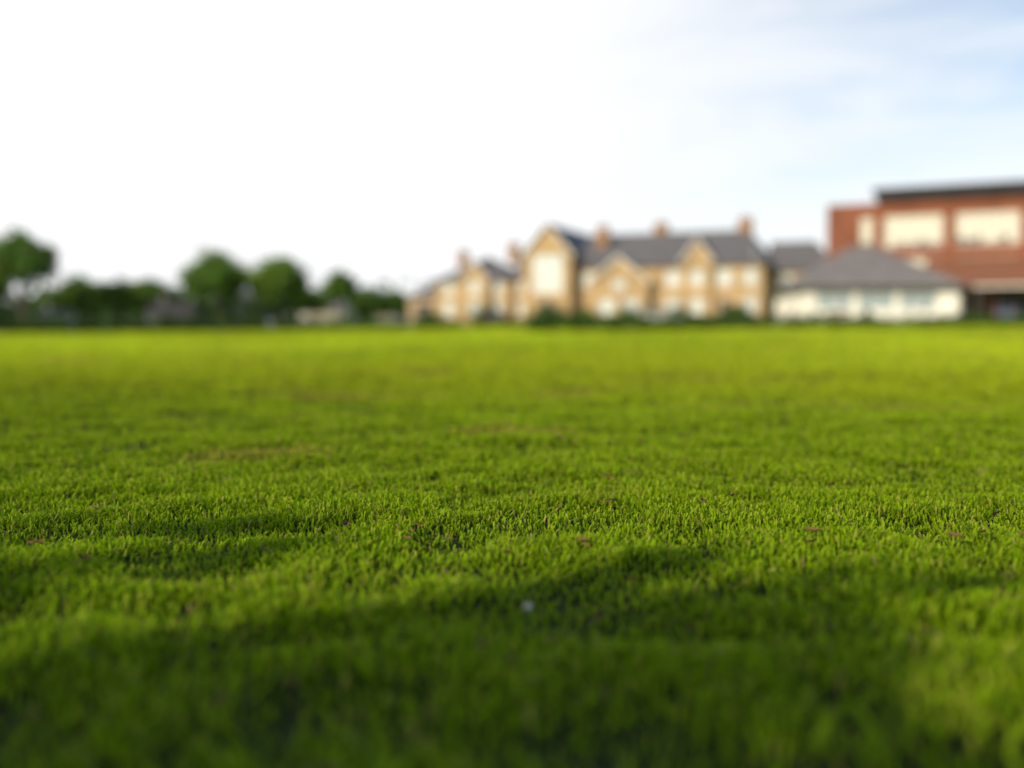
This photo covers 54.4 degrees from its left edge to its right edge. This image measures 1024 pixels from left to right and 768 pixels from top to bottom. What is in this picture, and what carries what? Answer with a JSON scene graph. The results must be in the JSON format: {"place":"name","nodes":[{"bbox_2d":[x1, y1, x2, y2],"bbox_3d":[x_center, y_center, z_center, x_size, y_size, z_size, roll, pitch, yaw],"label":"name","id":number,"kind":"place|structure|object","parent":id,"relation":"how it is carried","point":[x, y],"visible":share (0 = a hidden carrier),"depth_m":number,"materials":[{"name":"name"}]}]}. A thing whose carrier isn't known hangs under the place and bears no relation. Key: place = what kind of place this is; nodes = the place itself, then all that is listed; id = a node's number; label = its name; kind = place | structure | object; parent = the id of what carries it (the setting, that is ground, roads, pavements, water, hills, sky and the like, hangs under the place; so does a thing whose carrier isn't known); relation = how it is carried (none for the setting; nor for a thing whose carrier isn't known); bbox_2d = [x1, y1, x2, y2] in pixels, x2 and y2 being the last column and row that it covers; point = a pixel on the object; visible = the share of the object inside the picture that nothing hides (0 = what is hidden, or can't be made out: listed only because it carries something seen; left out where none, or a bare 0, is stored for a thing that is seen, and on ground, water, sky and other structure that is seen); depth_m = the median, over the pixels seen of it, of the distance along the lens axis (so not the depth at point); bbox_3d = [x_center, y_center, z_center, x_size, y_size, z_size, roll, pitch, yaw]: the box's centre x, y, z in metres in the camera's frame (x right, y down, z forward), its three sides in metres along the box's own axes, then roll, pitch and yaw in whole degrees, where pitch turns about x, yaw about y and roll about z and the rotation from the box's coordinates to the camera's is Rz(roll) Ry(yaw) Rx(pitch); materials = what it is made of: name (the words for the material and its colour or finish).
{"place":"outdoors","nodes":[
{"label":"outdoors","id":0,"kind":"place"},
{"bbox_2d":[0,325,1023,767],"bbox_3d":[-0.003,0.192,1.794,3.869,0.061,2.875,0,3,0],"label":"lawn grass","id":1,"kind":"structure","parent":0,"point":[774,521],"depth_m":1.17,"materials":[{"name":"green plant"}]},
{"bbox_2d":[0,282,15,306],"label":"tree","id":2,"kind":"object","parent":1,"relation":"on","point":[4,294],"visible":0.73,"depth_m":174.84,"materials":[{"name":"green plant"}]},
{"bbox_2d":[0,224,68,323],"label":"tree","id":3,"kind":"object","parent":1,"relation":"on","point":[23,257],"visible":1,"depth_m":162.02,"materials":[{"name":"green plant"}]},
{"bbox_2d":[35,302,79,332],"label":"white cottage","id":4,"kind":"structure","parent":1,"relation":"on","point":[68,314],"depth_m":183.92,"materials":[{"name":"white"}]},
{"bbox_2d":[26,284,91,316],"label":"dark tree","id":5,"kind":"object","parent":1,"relation":"on","point":[42,298],"visible":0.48,"depth_m":206.30,"materials":[{"name":"green plant"}]},
{"bbox_2d":[50,268,101,324],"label":"tree","id":6,"kind":"object","parent":1,"relation":"on","point":[77,289],"visible":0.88,"depth_m":182.03,"materials":[{"name":"green plant"}]},
{"bbox_2d":[91,273,139,318],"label":"tree","id":7,"kind":"object","parent":1,"relation":"on","point":[106,295],"visible":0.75,"depth_m":177.05,"materials":[{"name":"green plant"}]},
{"bbox_2d":[0,309,231,332],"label":"hedge","id":8,"kind":"object","parent":1,"relation":"on","point":[56,323],"visible":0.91,"depth_m":158.99,"materials":[{"name":"green plant"}]},
{"bbox_2d":[124,275,177,312],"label":"tree","id":9,"kind":"object","parent":1,"relation":"on","point":[143,294],"visible":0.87,"depth_m":175.17,"materials":[{"name":"green plant"}]},
{"bbox_2d":[135,290,184,318],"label":"dark tree","id":10,"kind":"object","parent":1,"relation":"on","point":[175,299],"visible":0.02,"depth_m":198.87,"materials":[{"name":"green plant"}]},
{"bbox_2d":[143,294,209,331],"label":"house","id":11,"kind":"structure","parent":1,"relation":"on","point":[181,309],"depth_m":168.94,"materials":[{"name":"white"}]},
{"bbox_2d":[176,243,254,330],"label":"round tree","id":12,"kind":"object","parent":1,"relation":"on","point":[218,275],"visible":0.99,"depth_m":166.52,"materials":[{"name":"green plant"}]},
{"bbox_2d":[0,273,434,332],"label":"distant tree belt","id":13,"kind":"object","parent":1,"relation":"on","point":[250,309],"visible":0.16,"depth_m":284.47,"materials":[{"name":"green plant"}]},
{"bbox_2d":[243,251,316,318],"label":"round tree","id":14,"kind":"object","parent":1,"relation":"on","point":[277,279],"visible":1,"depth_m":168.51,"materials":[{"name":"green plant"}]},
{"bbox_2d":[291,287,329,321],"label":"tree","id":15,"kind":"object","parent":1,"relation":"on","point":[317,305],"visible":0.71,"depth_m":182.97,"materials":[{"name":"green plant"}]},
{"bbox_2d":[223,312,406,330],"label":"hedge","id":16,"kind":"object","parent":1,"relation":"on","point":[259,325],"visible":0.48,"depth_m":159.03,"materials":[{"name":"green plant"}]},
{"bbox_2d":[298,299,355,324],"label":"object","id":17,"kind":"object","parent":1,"relation":"on","point":[333,311],"visible":0.1,"depth_m":213.98,"materials":[{"name":"white"}]},
{"bbox_2d":[318,267,361,318],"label":"tree","id":18,"kind":"object","parent":1,"relation":"on","point":[341,285],"visible":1,"depth_m":165.86,"materials":[{"name":"green plant"}]},
{"bbox_2d":[348,288,382,319],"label":"tree","id":19,"kind":"object","parent":1,"relation":"on","point":[366,303],"visible":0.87,"depth_m":187.32,"materials":[{"name":"green plant"}]},
{"bbox_2d":[375,286,407,315],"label":"tree","id":20,"kind":"object","parent":1,"relation":"on","point":[393,301],"visible":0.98,"depth_m":173.31,"materials":[{"name":"green plant"}]},
{"bbox_2d":[375,315,409,326],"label":"car","id":21,"kind":"object","parent":1,"relation":"on","point":[392,317],"visible":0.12,"depth_m":105.16,"materials":[{"name":"grey paint"}]},
{"bbox_2d":[405,274,411,327],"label":"lamp post","id":22,"kind":"object","parent":1,"relation":"on","point":[410,298],"visible":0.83,"depth_m":100.93,"materials":[{"name":"silver metal"}]},
{"bbox_2d":[416,308,445,322],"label":"bush","id":23,"kind":"object","parent":1,"relation":"on","point":[431,315],"visible":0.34,"depth_m":106.25,"materials":[{"name":"green plant"}]},
{"bbox_2d":[464,300,502,322],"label":"bush","id":24,"kind":"object","parent":1,"relation":"on","point":[481,314],"visible":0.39,"depth_m":103.33,"materials":[{"name":"green plant"}]},
{"bbox_2d":[483,312,508,323],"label":"car","id":25,"kind":"object","parent":1,"relation":"on","point":[490,316],"visible":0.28,"depth_m":100.21,"materials":[{"name":"grey paint"}]},
{"bbox_2d":[1,363,1023,717],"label":"dead leaves","id":26,"kind":"object","parent":1,"relation":"on","point":[429,711],"visible":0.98,"depth_m":1.34,"materials":[{"name":"brown plant"}]},
{"bbox_2d":[524,603,531,637],"bbox_3d":[0.016,0.231,0.963,0.009,0.038,0.008,0,3,0],"label":"daisy bud","id":27,"kind":"object","parent":1,"relation":"on","point":[528,606],"visible":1,"depth_m":0.96,"materials":[{"name":"white plant"}]},
{"bbox_2d":[320,316,764,328],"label":"hedge","id":28,"kind":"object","parent":1,"relation":"on","point":[385,324],"depth_m":95.89,"materials":[{"name":"green plant"}]},
{"bbox_2d":[524,301,566,320],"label":"bush","id":29,"kind":"object","parent":1,"relation":"on","point":[551,313],"visible":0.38,"depth_m":99.14,"materials":[{"name":"green plant"}]},
{"bbox_2d":[567,306,599,319],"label":"bush","id":30,"kind":"object","parent":1,"relation":"on","point":[583,311],"visible":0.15,"depth_m":98.36,"materials":[{"name":"green plant"}]},
{"bbox_2d":[405,214,826,325],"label":"building","id":31,"kind":"structure","parent":1,"relation":"on","point":[698,272],"depth_m":100.47,"materials":[{"name":"beige"}]},
{"bbox_2d":[615,264,618,312],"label":"lamp post","id":32,"kind":"object","parent":1,"relation":"on","point":[618,285],"visible":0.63,"depth_m":91.88,"materials":[{"name":"silver metal"}]},
{"bbox_2d":[615,301,657,319],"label":"bush","id":33,"kind":"object","parent":1,"relation":"on","point":[627,313],"visible":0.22,"depth_m":96.72,"materials":[{"name":"green plant"}]},
{"bbox_2d":[640,308,681,319],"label":"car","id":34,"kind":"object","parent":1,"relation":"on","point":[648,311],"visible":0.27,"depth_m":93.54,"materials":[{"name":"grey paint"}]},
{"bbox_2d":[665,304,692,317],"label":"bush","id":35,"kind":"object","parent":1,"relation":"on","point":[680,312],"visible":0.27,"depth_m":96.05,"materials":[{"name":"green plant"}]},
{"bbox_2d":[718,301,751,318],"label":"bush","id":36,"kind":"object","parent":1,"relation":"on","point":[740,310],"visible":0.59,"depth_m":93.94,"materials":[{"name":"green plant"}]},
{"bbox_2d":[746,244,754,315],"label":"lamp post","id":37,"kind":"object","parent":1,"relation":"on","point":[750,246],"visible":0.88,"depth_m":66.69,"materials":[{"name":"silver metal"}]},
{"bbox_2d":[519,307,1023,330],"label":"hedge","id":38,"kind":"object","parent":1,"relation":"on","point":[540,322],"depth_m":61.74,"materials":[{"name":"green plant"}]},
{"bbox_2d":[824,311,850,317],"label":"bench by pavilion","id":39,"kind":"object","parent":1,"relation":"on","point":[840,312],"visible":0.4,"depth_m":70.14,"materials":[{"name":"brown wood"}]},
{"bbox_2d":[863,310,870,320],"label":"litter bin","id":40,"kind":"object","parent":1,"relation":"on","point":[865,315],"visible":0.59,"depth_m":70.42,"materials":[{"name":"green"}]},
{"bbox_2d":[766,246,973,322],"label":"pavilion","id":41,"kind":"structure","parent":1,"relation":"on","point":[859,280],"depth_m":71.78,"materials":[{"name":"white"}]},
{"bbox_2d":[826,180,1023,319],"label":"brick building","id":42,"kind":"structure","parent":1,"relation":"on","point":[970,234],"depth_m":89.55,"materials":[{"name":"red brick"}]},
{"bbox_2d":[994,305,1023,318],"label":"blue hatchback car","id":43,"kind":"object","parent":1,"relation":"on","point":[1004,310],"visible":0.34,"depth_m":83.79,"materials":[{"name":"blue paint"}]},
{"bbox_2d":[0,361,1023,427],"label":"lawn grass","id":44,"kind":"structure","parent":0,"point":[15,376],"depth_m":4.93,"materials":[{"name":"green plant"}]},
{"bbox_2d":[0,320,1023,367],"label":"lawn grass","id":45,"kind":"structure","parent":0,"point":[642,349],"depth_m":19.78,"materials":[{"name":"green plant"}]},
{"bbox_2d":[0,0,1023,331],"label":"sky","id":46,"kind":"structure","parent":0,"point":[375,140],"materials":[{"name":"white"}]}
]}

